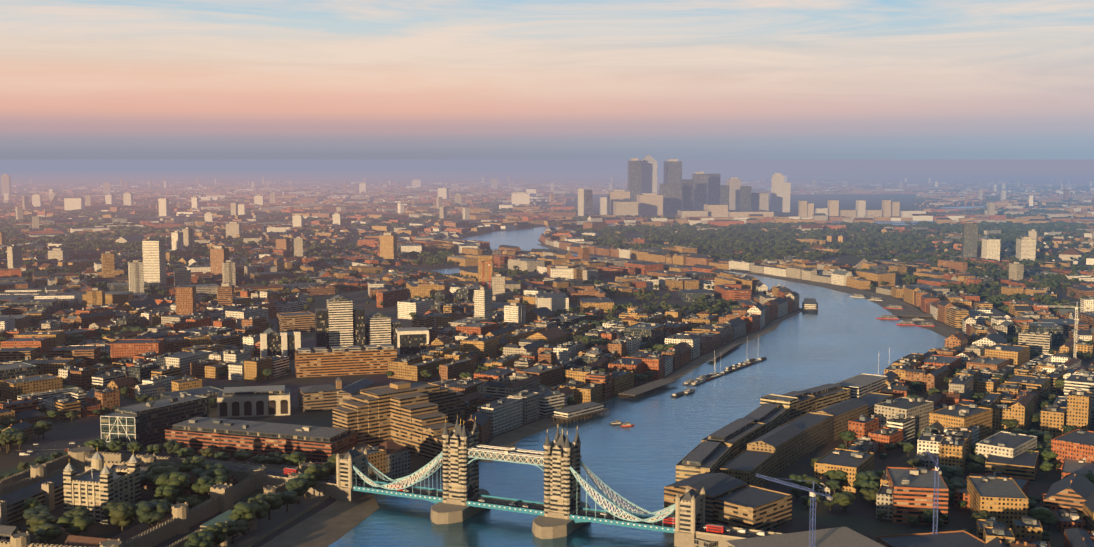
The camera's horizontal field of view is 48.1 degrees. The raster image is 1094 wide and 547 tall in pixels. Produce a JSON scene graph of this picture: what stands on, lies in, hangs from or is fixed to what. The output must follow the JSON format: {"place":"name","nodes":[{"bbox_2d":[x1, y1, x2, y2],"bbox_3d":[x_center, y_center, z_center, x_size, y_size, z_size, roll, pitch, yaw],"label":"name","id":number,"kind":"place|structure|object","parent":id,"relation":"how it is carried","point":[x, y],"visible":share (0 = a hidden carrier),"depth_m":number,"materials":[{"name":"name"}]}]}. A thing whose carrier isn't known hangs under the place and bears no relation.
{"place":"outdoors","nodes":[
{"label":"outdoors","id":0,"kind":"place"},
{"bbox_2d":[8,442,335,546],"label":"road paving","id":1,"kind":"structure","parent":0,"point":[281,515],"depth_m":911.17,"materials":[{"name":"grey asphalt"}]},
{"bbox_2d":[432,268,460,273],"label":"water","id":2,"kind":"structure","parent":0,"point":[451,271],"depth_m":2701.96,"materials":[{"name":"blue liquid"}]},
{"bbox_2d":[0,159,1093,546],"bbox_3d":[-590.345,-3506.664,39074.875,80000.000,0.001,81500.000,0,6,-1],"label":"ground","id":3,"kind":"structure","parent":0,"point":[858,515],"depth_m":7648.39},
{"bbox_2d":[0,450,295,508],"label":"lawns","id":4,"kind":"structure","parent":3,"relation":"on","point":[198,497],"depth_m":979.47,"materials":[{"name":"green plant"}]},
{"bbox_2d":[260,494,378,546],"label":"foreshore","id":5,"kind":"structure","parent":3,"relation":"on","point":[336,520],"depth_m":846.84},
{"bbox_2d":[479,410,605,462],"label":"riverbank","id":6,"kind":"structure","parent":3,"relation":"on","point":[510,439],"depth_m":1131.17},
{"bbox_2d":[0,181,1093,546],"bbox_3d":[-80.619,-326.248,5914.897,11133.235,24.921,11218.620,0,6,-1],"label":"trees","id":7,"kind":"object","parent":3,"relation":"on","point":[168,481],"visible":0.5,"depth_m":2296.66,"materials":[{"name":"green plant"}]},
{"bbox_2d":[0,154,1093,546],"bbox_3d":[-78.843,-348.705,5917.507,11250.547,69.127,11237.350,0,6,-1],"label":"city buildings","id":8,"kind":"structure","parent":3,"relation":"on","point":[954,424],"depth_m":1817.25,"materials":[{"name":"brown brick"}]},
{"bbox_2d":[537,244,744,271],"bbox_3d":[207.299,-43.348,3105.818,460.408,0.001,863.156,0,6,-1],"label":"riverbank","id":9,"kind":"structure","parent":3,"relation":"on","point":[593,255],"depth_m":3042.45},
{"bbox_2d":[618,309,804,397],"bbox_3d":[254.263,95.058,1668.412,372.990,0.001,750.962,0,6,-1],"label":"riverbank","id":10,"kind":"structure","parent":3,"relation":"on","point":[700,361],"depth_m":1632.00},
{"bbox_2d":[741,272,960,337],"bbox_3d":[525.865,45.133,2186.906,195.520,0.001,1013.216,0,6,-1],"label":"riverbank","id":11,"kind":"structure","parent":3,"relation":"on","point":[944,330],"depth_m":2131.66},
{"bbox_2d":[0,0,1093,158],"label":"sky","id":12,"kind":"structure","parent":0,"point":[80,79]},
{"bbox_2d":[327,221,945,546],"bbox_3d":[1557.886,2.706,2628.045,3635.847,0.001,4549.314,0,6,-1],"label":"river water","id":13,"kind":"structure","parent":0,"point":[836,337],"depth_m":1165.05,"materials":[{"name":"blue liquid"}]},
{"bbox_2d":[726,175,769,179],"bbox_3d":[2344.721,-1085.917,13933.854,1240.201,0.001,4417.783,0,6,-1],"label":"water","id":14,"kind":"structure","parent":0,"point":[748,177],"depth_m":14256.84,"materials":[{"name":"blue liquid"}]},
{"bbox_2d":[891,223,917,224],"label":"water","id":15,"kind":"structure","parent":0,"point":[900,224],"depth_m":4542.93,"materials":[{"name":"blue liquid"}]},
{"bbox_2d":[942,206,984,208],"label":"water","id":16,"kind":"structure","parent":0,"point":[968,207],"depth_m":6028.68,"materials":[{"name":"blue liquid"}]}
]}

